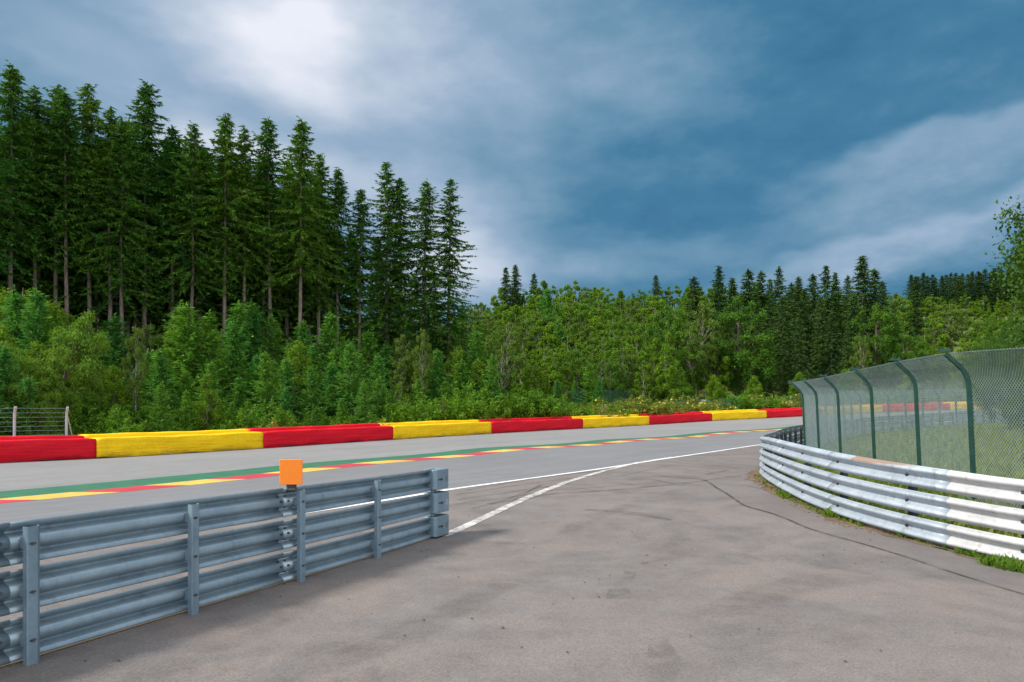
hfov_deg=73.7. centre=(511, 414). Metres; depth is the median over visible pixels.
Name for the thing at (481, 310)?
birch tree
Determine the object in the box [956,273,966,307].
spruce tree
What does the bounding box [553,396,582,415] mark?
shrub
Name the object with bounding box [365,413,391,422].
shrub
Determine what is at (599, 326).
aspen tree
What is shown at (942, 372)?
broadleaf tree
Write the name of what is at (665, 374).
broadleaf tree
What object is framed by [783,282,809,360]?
spruce tree
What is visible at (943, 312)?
broadleaf tree
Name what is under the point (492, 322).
birch tree
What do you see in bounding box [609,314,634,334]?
broadleaf tree
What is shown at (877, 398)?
shrub
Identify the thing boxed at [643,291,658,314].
broadleaf tree
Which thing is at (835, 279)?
spruce tree
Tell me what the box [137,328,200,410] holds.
bushy tree
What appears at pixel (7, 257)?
spruce tree
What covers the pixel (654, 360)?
aspen tree
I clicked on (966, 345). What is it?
broadleaf tree
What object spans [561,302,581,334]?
birch tree
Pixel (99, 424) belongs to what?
shrub
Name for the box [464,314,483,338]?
birch tree
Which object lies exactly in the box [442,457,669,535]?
boundary line
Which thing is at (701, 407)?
broom bush
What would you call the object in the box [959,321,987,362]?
broadleaf tree
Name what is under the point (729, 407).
broom bush
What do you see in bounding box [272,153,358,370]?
spruce tree
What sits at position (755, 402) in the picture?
broom bush
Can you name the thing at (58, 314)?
bushy tree
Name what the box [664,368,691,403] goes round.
bushy tree
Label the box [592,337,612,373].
birch tree
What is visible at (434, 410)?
shrub
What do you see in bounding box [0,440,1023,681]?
service road
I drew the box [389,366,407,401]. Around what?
birch tree
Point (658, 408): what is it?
broom bush
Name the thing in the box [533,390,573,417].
shrub
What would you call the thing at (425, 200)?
spruce tree
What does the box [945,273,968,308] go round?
spruce tree
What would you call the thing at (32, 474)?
run off
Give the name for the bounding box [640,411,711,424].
tyre barrier
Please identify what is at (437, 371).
young conifer
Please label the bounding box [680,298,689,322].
broadleaf tree
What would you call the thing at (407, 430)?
tyre barrier
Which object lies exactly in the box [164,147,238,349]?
spruce tree
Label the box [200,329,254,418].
bushy tree
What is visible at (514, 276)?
spruce tree
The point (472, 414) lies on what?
shrub
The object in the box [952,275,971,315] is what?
spruce tree
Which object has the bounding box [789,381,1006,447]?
debris fence
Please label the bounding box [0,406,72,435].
wire fence
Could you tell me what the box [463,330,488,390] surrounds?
young conifer
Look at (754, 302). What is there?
broadleaf tree
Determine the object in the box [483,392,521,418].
shrub
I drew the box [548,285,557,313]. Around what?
aspen tree
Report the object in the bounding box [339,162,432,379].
spruce tree
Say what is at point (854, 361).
birch tree
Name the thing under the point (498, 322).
broadleaf tree
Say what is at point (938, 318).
broadleaf tree
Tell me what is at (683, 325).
aspen tree
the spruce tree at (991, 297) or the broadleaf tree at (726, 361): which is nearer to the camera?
the broadleaf tree at (726, 361)
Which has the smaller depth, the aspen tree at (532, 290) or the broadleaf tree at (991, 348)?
the broadleaf tree at (991, 348)
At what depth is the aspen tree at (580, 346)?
86.68 m
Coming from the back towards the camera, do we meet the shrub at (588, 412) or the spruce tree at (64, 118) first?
the shrub at (588, 412)
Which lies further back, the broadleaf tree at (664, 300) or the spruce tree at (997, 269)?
the spruce tree at (997, 269)
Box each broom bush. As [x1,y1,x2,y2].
[256,418,277,427]
[369,417,389,424]
[560,403,583,416]
[577,395,624,412]
[581,400,613,416]
[596,402,629,416]
[607,392,653,415]
[620,393,673,415]
[649,398,682,414]
[652,394,696,413]
[667,392,712,411]
[679,397,720,409]
[692,396,722,411]
[711,399,737,409]
[719,400,741,410]
[745,395,767,408]
[765,393,797,407]
[785,394,801,407]
[790,394,826,405]
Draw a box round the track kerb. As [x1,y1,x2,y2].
[0,429,780,502]
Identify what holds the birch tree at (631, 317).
on the ground at (701, 396)
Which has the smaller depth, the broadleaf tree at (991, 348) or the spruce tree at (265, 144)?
the broadleaf tree at (991, 348)
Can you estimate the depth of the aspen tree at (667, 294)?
180.39 m
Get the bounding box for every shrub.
[68,407,124,434]
[83,402,156,433]
[108,397,181,431]
[145,413,198,431]
[180,415,218,430]
[203,407,246,429]
[208,401,271,429]
[247,399,300,427]
[289,412,317,425]
[300,410,335,425]
[329,406,371,424]
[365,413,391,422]
[366,394,419,422]
[384,395,437,421]
[401,391,450,420]
[432,388,483,419]
[436,376,511,420]
[447,395,489,419]
[469,393,510,418]
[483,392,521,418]
[496,388,536,417]
[497,381,547,417]
[513,389,562,416]
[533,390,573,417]
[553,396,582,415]
[570,407,593,415]
[573,400,598,415]
[602,400,629,414]
[721,389,761,409]
[759,392,786,408]
[855,386,898,403]
[920,393,949,402]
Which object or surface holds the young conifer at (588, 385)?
on the ground at (701, 396)
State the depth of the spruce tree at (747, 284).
113.77 m
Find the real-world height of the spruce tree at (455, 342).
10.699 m
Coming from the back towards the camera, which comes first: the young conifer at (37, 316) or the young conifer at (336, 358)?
the young conifer at (336, 358)
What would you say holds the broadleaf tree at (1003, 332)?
on the ground at (701, 396)
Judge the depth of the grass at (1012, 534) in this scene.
22.26 m
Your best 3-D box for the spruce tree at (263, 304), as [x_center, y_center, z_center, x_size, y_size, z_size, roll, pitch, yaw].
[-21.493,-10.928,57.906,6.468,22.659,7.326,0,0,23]
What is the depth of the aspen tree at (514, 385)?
71.95 m
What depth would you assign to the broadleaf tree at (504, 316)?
120.70 m
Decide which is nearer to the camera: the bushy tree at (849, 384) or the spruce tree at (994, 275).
the bushy tree at (849, 384)
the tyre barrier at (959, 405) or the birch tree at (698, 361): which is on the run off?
the tyre barrier at (959, 405)
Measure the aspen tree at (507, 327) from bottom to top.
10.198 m
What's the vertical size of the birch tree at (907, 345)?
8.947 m
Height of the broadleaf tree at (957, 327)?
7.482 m
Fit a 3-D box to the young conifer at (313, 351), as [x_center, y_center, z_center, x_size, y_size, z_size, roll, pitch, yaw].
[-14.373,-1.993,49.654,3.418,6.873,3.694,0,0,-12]
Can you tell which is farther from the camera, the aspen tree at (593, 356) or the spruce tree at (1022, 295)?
the spruce tree at (1022, 295)
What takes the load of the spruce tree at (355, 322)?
on the ground at (701, 396)
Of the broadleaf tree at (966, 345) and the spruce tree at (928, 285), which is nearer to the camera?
the broadleaf tree at (966, 345)
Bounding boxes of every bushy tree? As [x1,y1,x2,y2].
[0,287,56,346]
[0,305,11,336]
[0,323,18,386]
[11,340,56,427]
[24,303,62,349]
[45,325,83,398]
[46,299,110,371]
[49,393,87,434]
[53,328,117,402]
[77,391,107,432]
[87,325,119,374]
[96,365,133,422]
[115,348,141,402]
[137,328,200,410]
[190,371,227,430]
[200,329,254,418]
[262,339,324,422]
[401,351,434,405]
[432,344,471,401]
[465,358,495,396]
[480,350,503,389]
[497,394,512,417]
[517,364,549,400]
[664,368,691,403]
[702,374,728,404]
[743,375,766,401]
[788,372,804,396]
[837,368,868,399]
[895,374,921,401]
[946,371,966,401]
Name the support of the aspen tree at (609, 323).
on the ground at (701, 396)
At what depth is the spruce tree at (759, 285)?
115.92 m
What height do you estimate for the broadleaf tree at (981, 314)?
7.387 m
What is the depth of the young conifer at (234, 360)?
45.45 m
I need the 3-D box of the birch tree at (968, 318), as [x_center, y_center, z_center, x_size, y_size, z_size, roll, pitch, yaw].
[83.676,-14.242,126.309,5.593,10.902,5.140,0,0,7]
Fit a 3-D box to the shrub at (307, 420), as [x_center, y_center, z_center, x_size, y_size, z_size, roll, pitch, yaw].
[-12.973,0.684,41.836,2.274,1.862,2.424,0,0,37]
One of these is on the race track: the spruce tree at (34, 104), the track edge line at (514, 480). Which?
the track edge line at (514, 480)
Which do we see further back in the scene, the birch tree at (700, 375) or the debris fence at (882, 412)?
the birch tree at (700, 375)
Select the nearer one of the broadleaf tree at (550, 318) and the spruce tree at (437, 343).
the spruce tree at (437, 343)
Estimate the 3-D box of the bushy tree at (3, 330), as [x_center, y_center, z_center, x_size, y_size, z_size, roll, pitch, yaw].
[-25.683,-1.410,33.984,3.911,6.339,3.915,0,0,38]
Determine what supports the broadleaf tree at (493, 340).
on the ground at (701, 396)
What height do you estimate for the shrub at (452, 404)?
3.437 m
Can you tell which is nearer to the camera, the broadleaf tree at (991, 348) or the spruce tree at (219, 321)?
the broadleaf tree at (991, 348)
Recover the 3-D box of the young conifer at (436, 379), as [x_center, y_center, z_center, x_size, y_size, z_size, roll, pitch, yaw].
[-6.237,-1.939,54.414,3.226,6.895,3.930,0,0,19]
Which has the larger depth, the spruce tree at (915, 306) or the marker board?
the spruce tree at (915, 306)
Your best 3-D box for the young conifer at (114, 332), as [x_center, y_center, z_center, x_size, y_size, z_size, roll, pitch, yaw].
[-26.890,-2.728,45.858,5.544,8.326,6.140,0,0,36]
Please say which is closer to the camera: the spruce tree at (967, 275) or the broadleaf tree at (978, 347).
the broadleaf tree at (978, 347)
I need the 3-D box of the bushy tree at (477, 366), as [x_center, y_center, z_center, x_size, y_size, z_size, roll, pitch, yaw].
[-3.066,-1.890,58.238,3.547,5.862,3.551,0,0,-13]
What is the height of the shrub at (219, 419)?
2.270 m
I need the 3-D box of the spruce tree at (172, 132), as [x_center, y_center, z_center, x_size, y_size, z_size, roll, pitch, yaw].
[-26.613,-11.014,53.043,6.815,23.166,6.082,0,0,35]
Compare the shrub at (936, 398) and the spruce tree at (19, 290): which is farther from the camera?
the shrub at (936, 398)
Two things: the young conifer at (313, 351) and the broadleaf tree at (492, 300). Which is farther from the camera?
the broadleaf tree at (492, 300)
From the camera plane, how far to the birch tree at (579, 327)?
101.20 m
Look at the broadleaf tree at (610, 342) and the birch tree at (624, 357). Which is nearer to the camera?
the birch tree at (624, 357)
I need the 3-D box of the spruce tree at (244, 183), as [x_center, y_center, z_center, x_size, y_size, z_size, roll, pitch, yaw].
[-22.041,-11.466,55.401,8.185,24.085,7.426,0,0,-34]
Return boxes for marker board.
[280,459,302,492]
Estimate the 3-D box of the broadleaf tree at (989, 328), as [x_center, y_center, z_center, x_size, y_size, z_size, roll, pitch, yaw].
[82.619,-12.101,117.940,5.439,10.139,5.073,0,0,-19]
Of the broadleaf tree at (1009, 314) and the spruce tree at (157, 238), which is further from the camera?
the broadleaf tree at (1009, 314)
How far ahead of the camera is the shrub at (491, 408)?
52.65 m
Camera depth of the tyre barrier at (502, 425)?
52.53 m
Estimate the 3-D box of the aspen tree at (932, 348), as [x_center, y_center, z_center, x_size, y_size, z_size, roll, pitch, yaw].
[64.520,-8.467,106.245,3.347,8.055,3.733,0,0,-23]
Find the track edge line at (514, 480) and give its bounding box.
[268,421,950,519]
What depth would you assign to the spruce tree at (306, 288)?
64.00 m
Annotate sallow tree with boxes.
[0,340,65,435]
[6,372,73,435]
[14,309,111,433]
[43,338,115,422]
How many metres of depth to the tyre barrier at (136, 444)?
31.00 m
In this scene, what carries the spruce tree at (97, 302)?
on the ground at (701, 396)
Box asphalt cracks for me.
[561,476,973,578]
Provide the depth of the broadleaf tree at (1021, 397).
27.32 m
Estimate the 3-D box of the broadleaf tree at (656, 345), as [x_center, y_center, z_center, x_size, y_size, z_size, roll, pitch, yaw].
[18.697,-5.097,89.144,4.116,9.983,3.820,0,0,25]
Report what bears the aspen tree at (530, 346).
on the ground at (701, 396)
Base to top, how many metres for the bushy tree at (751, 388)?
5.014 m
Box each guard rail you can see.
[0,468,448,665]
[759,409,1023,559]
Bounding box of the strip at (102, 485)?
[0,412,1000,498]
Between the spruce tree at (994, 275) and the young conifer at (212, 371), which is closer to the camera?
the young conifer at (212, 371)
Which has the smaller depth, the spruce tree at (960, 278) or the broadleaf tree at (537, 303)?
the broadleaf tree at (537, 303)
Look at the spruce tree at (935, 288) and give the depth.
326.91 m
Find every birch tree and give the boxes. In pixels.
[115,371,133,409]
[121,327,149,421]
[126,324,165,379]
[148,333,173,364]
[387,334,414,400]
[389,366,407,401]
[411,328,434,396]
[411,363,432,402]
[436,397,449,420]
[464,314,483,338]
[465,307,479,323]
[476,302,488,328]
[486,314,499,339]
[487,344,517,395]
[488,322,527,395]
[506,310,522,325]
[510,321,540,380]
[525,312,547,376]
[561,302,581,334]
[565,312,596,363]
[578,286,595,303]
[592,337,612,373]
[593,357,613,386]
[607,348,638,394]
[620,299,641,333]
[623,301,641,336]
[633,325,647,348]
[677,325,709,388]
[685,301,721,395]
[690,342,710,402]
[705,319,725,375]
[848,336,871,389]
[887,293,905,318]
[900,331,918,368]
[929,303,974,354]
[946,309,980,346]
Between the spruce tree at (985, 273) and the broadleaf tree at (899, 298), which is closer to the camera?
the broadleaf tree at (899, 298)
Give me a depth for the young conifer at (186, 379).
38.80 m
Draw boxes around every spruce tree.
[0,59,79,296]
[0,84,124,325]
[0,85,99,303]
[0,118,64,290]
[0,123,81,304]
[0,138,81,327]
[0,154,32,289]
[14,89,106,326]
[22,82,150,337]
[30,149,92,316]
[44,139,99,318]
[51,106,171,338]
[54,115,185,351]
[61,155,139,357]
[62,152,118,349]
[77,119,175,369]
[90,79,201,356]
[99,130,169,366]
[99,136,151,341]
[114,147,167,347]
[124,141,159,352]
[130,125,218,331]
[131,145,215,348]
[132,137,218,349]
[137,120,242,322]
[141,193,211,348]
[147,160,167,347]
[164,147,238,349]
[173,113,273,382]
[185,161,232,334]
[194,124,290,352]
[194,152,219,330]
[194,155,261,328]
[205,158,258,344]
[207,166,278,344]
[222,158,298,362]
[229,116,309,354]
[249,184,292,331]
[252,116,351,364]
[252,194,304,377]
[264,159,316,357]
[271,178,316,364]
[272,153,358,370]
[282,194,335,350]
[288,175,349,344]
[291,201,356,406]
[303,167,374,344]
[314,195,347,357]
[325,189,387,356]
[327,230,361,346]
[328,231,375,371]
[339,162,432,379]
[340,266,373,378]
[353,178,452,410]
[355,239,398,376]
[361,279,383,395]
[377,178,481,380]
[385,266,408,402]
[406,273,427,395]
[409,178,494,379]
[416,265,446,373]
[450,320,464,395]
[458,304,471,369]
[466,332,475,366]
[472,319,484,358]
[494,267,517,318]
[506,264,527,321]
[528,274,542,311]
[649,275,662,312]
[681,276,706,366]
[704,266,744,382]
[723,278,742,369]
[727,269,762,380]
[734,293,779,389]
[744,313,791,398]
[749,270,774,336]
[759,266,810,383]
[764,279,785,361]
[768,296,804,391]
[776,276,816,376]
[781,317,822,395]
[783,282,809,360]
[786,289,822,385]
[787,274,835,380]
[808,296,835,389]
[813,312,847,388]
[814,266,844,376]
[826,272,848,372]
[830,255,884,370]
[830,324,862,394]
[835,293,869,383]
[836,275,860,362]
[853,306,880,387]
[859,268,888,370]
[866,281,899,376]
[880,302,897,385]
[901,290,948,373]
[902,274,913,305]
[908,276,922,302]
[918,272,933,316]
[924,274,940,315]
[925,276,937,313]
[930,279,938,298]
[932,276,950,311]
[939,274,951,304]
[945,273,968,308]
[947,272,953,298]
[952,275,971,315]
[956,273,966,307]
[961,271,986,315]
[961,274,975,308]
[965,274,989,315]
[967,271,992,316]
[968,268,1002,314]
[980,271,1004,313]
[986,267,999,307]
[991,266,1002,296]
[994,269,1015,313]
[994,270,1014,315]
[1006,277,1023,316]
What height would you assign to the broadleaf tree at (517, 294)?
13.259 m
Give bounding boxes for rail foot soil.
[0,537,433,667]
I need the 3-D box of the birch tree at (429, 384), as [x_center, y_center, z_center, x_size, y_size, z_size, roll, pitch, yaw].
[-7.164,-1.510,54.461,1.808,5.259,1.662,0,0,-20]
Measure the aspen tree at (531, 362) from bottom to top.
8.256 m
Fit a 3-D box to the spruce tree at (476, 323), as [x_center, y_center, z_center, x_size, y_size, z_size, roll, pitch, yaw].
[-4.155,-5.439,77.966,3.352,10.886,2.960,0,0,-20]
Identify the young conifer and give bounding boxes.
[0,286,41,355]
[0,345,43,435]
[0,378,18,432]
[1,375,49,435]
[14,287,71,371]
[93,331,128,404]
[101,313,135,393]
[121,351,173,410]
[124,369,148,418]
[133,344,184,415]
[138,381,176,431]
[153,300,235,416]
[160,302,202,385]
[165,369,202,429]
[173,388,201,430]
[175,330,244,417]
[182,323,205,378]
[196,309,224,369]
[196,359,228,416]
[213,318,262,415]
[220,300,263,414]
[220,375,254,418]
[223,402,236,422]
[235,298,280,411]
[241,348,283,422]
[244,354,270,415]
[257,313,288,387]
[266,360,279,402]
[270,357,303,418]
[276,339,306,414]
[276,387,298,420]
[277,319,324,405]
[295,367,328,422]
[296,340,325,425]
[304,341,326,404]
[306,361,349,422]
[308,409,317,425]
[314,309,348,415]
[318,346,358,419]
[319,337,368,414]
[325,339,377,422]
[332,398,351,423]
[342,351,375,415]
[348,379,377,422]
[355,329,394,410]
[358,352,403,413]
[367,377,393,415]
[372,341,410,408]
[373,384,391,417]
[409,379,428,408]
[425,348,453,405]
[426,350,451,395]
[437,379,452,404]
[449,358,479,401]
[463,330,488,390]
[478,354,508,408]
[536,287,555,317]
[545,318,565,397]
[551,379,561,405]
[568,380,580,406]
[576,363,597,406]
[590,379,607,407]
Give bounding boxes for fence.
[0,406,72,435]
[557,390,640,406]
[661,397,800,408]
[788,347,1023,508]
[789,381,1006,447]
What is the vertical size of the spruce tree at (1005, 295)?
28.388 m
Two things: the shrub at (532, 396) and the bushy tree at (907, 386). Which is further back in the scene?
the bushy tree at (907, 386)
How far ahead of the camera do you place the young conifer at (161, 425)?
34.46 m
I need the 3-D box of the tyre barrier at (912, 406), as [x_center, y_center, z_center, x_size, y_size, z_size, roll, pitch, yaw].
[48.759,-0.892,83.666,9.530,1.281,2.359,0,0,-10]
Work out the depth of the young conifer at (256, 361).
47.51 m
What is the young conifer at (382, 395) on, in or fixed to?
on the ground at (701, 396)
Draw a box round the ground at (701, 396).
[97,315,1023,550]
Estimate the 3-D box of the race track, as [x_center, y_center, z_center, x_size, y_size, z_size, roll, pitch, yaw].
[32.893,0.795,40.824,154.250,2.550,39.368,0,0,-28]
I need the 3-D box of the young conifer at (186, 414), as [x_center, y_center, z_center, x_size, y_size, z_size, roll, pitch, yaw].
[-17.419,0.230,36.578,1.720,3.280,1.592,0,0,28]
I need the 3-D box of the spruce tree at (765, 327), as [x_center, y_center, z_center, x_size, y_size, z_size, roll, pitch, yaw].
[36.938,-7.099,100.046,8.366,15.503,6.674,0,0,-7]
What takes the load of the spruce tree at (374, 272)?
on the ground at (701, 396)
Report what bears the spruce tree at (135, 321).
on the ground at (701, 396)
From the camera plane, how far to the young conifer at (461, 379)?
56.97 m
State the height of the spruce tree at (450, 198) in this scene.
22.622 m
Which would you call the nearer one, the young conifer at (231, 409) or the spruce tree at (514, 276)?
the young conifer at (231, 409)
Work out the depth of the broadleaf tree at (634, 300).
171.58 m
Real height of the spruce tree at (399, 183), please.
22.245 m
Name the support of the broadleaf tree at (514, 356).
on the ground at (701, 396)
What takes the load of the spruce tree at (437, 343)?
on the ground at (701, 396)
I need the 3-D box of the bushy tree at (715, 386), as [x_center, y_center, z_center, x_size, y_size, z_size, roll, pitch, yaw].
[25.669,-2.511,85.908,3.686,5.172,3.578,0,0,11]
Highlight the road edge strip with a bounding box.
[713,483,1023,593]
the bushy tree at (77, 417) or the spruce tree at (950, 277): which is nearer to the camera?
the bushy tree at (77, 417)
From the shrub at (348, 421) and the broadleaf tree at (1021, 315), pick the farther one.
the broadleaf tree at (1021, 315)
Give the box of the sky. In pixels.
[0,0,1023,332]
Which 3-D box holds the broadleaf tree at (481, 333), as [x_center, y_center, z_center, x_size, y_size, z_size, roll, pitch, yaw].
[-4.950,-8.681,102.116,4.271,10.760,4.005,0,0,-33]
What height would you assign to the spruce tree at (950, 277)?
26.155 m
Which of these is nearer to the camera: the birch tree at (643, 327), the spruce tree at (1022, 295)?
the birch tree at (643, 327)
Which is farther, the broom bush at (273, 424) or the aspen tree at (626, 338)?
the aspen tree at (626, 338)
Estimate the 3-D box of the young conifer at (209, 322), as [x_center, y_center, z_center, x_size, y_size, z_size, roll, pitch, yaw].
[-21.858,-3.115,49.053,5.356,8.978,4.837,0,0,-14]
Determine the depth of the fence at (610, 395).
74.14 m
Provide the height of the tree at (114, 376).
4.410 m
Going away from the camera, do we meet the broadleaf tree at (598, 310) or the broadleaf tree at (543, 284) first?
the broadleaf tree at (598, 310)
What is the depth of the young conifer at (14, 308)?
37.81 m
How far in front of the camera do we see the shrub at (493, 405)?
51.54 m
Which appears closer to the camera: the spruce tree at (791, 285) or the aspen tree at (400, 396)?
the aspen tree at (400, 396)
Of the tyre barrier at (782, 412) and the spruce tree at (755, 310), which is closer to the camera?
the tyre barrier at (782, 412)
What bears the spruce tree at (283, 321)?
on the ground at (701, 396)
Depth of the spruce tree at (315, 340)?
64.50 m
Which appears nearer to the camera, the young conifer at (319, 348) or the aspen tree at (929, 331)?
the young conifer at (319, 348)
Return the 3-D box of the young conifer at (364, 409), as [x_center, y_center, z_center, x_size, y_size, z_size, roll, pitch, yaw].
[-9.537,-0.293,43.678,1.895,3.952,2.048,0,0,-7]
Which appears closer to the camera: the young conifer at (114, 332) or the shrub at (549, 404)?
the young conifer at (114, 332)
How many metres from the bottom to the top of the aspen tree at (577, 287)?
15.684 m
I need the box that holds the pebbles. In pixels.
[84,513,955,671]
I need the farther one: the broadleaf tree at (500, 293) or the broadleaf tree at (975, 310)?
the broadleaf tree at (975, 310)
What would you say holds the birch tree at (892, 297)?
on the ground at (701, 396)
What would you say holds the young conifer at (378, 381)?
on the ground at (701, 396)
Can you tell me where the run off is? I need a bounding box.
[0,409,981,490]
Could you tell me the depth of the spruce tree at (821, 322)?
101.91 m
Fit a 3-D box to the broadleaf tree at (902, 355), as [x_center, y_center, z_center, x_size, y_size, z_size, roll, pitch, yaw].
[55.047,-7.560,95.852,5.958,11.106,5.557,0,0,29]
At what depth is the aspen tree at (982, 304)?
274.83 m
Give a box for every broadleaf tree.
[466,322,487,358]
[471,335,490,356]
[481,311,491,338]
[482,307,501,333]
[484,329,528,368]
[489,295,500,318]
[492,287,507,310]
[492,319,504,343]
[494,300,513,324]
[496,290,526,319]
[501,311,511,331]
[502,350,522,397]
[507,305,524,344]
[521,295,536,324]
[523,301,586,358]
[535,294,542,314]
[536,322,568,385]
[537,280,551,310]
[541,347,570,396]
[551,343,574,398]
[555,347,600,404]
[558,284,575,313]
[561,305,585,353]
[566,295,595,336]
[576,297,608,350]
[581,290,604,330]
[583,301,613,349]
[594,356,628,404]
[595,286,612,311]
[596,330,629,396]
[599,303,621,329]
[607,321,639,378]
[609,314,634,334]
[613,290,625,326]
[619,292,645,324]
[619,343,645,402]
[620,321,644,363]
[631,289,649,318]
[634,295,666,342]
[634,309,649,334]
[638,344,658,401]
[642,304,689,375]
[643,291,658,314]
[643,338,665,396]
[654,344,680,404]
[656,299,667,332]
[656,332,682,390]
[659,330,705,400]
[679,287,690,323]
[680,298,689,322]
[692,286,709,316]
[701,296,778,396]
[704,339,732,397]
[735,286,769,345]
[847,303,906,392]
[881,321,927,388]
[891,294,912,325]
[900,313,911,331]
[915,342,930,388]
[917,319,948,372]
[922,294,939,317]
[925,315,945,357]
[928,352,954,394]
[934,308,950,324]
[935,312,953,351]
[936,296,946,312]
[949,313,963,331]
[949,338,983,387]
[955,295,974,313]
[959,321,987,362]
[961,336,998,409]
[968,300,979,316]
[972,308,986,329]
[972,315,1001,342]
[972,335,1022,430]
[977,324,1023,426]
[981,315,1023,393]
[982,309,997,325]
[985,195,1023,372]
[993,300,1004,317]
[993,308,1003,324]
[993,319,1009,345]
[1000,300,1012,319]
[1000,362,1023,433]
[1005,312,1014,324]
[1012,309,1023,327]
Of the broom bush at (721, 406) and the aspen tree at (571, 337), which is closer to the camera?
the broom bush at (721, 406)
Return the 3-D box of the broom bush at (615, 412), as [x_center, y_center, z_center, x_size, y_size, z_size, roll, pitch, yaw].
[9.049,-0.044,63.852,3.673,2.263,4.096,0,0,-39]
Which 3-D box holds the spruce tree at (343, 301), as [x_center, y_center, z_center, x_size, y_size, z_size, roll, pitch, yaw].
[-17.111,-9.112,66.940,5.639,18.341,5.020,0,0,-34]
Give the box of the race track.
[0,414,998,522]
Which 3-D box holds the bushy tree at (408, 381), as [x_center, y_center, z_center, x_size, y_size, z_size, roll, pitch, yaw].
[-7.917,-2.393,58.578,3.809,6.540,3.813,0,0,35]
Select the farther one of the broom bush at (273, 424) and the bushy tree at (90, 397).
the broom bush at (273, 424)
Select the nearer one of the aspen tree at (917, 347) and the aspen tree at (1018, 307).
the aspen tree at (917, 347)
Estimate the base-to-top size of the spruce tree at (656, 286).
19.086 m
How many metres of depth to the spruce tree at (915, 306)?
117.72 m
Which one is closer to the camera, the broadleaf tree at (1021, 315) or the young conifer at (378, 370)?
the young conifer at (378, 370)
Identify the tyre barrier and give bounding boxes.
[0,435,96,462]
[81,429,262,457]
[245,423,392,447]
[379,420,491,438]
[478,416,582,432]
[571,414,648,427]
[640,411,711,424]
[697,409,766,420]
[757,407,822,417]
[823,404,882,413]
[875,402,949,411]
[943,401,981,409]
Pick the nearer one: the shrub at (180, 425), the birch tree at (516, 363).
the shrub at (180, 425)
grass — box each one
[754,474,1023,572]
[772,422,1023,551]
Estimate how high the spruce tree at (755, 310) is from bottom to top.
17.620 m
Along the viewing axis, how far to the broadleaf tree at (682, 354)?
90.33 m
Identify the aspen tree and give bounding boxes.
[393,383,410,406]
[501,325,525,373]
[504,324,516,343]
[510,357,532,401]
[513,345,537,394]
[519,304,530,321]
[519,312,531,356]
[523,284,542,312]
[523,320,555,370]
[524,310,542,345]
[530,349,542,390]
[535,346,552,394]
[539,375,551,397]
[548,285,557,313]
[552,295,561,313]
[556,285,575,305]
[556,380,572,405]
[557,326,580,385]
[568,336,595,386]
[570,280,583,302]
[577,345,599,399]
[579,331,604,388]
[586,321,597,345]
[588,316,618,378]
[605,318,619,346]
[617,329,638,398]
[622,329,653,400]
[633,360,655,404]
[635,351,652,402]
[642,352,665,401]
[643,295,657,322]
[654,354,676,392]
[658,286,665,305]
[663,286,678,315]
[664,307,685,327]
[669,285,682,308]
[681,288,706,326]
[697,329,717,395]
[700,288,717,331]
[906,341,929,368]
[911,317,937,346]
[917,334,937,382]
[947,299,956,311]
[974,296,990,316]
[1006,296,1023,316]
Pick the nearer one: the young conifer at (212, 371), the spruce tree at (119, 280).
the young conifer at (212, 371)
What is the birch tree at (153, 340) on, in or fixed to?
on the ground at (701, 396)
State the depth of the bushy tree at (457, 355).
58.76 m
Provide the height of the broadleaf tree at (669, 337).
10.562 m
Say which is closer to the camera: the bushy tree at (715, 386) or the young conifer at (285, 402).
the young conifer at (285, 402)
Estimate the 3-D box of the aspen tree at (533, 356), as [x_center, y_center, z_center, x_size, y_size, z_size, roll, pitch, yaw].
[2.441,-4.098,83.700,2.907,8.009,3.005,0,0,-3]
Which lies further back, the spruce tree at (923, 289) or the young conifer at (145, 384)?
the spruce tree at (923, 289)
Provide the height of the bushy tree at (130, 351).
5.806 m
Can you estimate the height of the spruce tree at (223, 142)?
24.653 m
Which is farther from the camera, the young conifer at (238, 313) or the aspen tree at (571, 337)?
the aspen tree at (571, 337)
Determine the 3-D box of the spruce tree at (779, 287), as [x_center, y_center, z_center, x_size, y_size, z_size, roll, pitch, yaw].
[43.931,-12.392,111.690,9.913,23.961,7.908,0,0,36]
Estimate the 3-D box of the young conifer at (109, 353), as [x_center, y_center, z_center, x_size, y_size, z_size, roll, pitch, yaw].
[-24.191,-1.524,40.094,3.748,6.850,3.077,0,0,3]
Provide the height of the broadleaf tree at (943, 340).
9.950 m
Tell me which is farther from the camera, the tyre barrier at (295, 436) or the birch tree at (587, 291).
the birch tree at (587, 291)
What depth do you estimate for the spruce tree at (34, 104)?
48.54 m
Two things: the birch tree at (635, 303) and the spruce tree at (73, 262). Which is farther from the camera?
the birch tree at (635, 303)
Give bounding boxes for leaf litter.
[749,470,874,532]
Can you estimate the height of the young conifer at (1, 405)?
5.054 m
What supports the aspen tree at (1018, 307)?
on the ground at (701, 396)
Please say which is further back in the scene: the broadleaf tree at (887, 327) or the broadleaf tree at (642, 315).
the broadleaf tree at (642, 315)
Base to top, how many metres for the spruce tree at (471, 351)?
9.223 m
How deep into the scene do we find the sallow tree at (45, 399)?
30.95 m
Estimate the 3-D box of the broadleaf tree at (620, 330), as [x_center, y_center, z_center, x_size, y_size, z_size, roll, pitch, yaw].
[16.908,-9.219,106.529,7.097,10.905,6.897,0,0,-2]

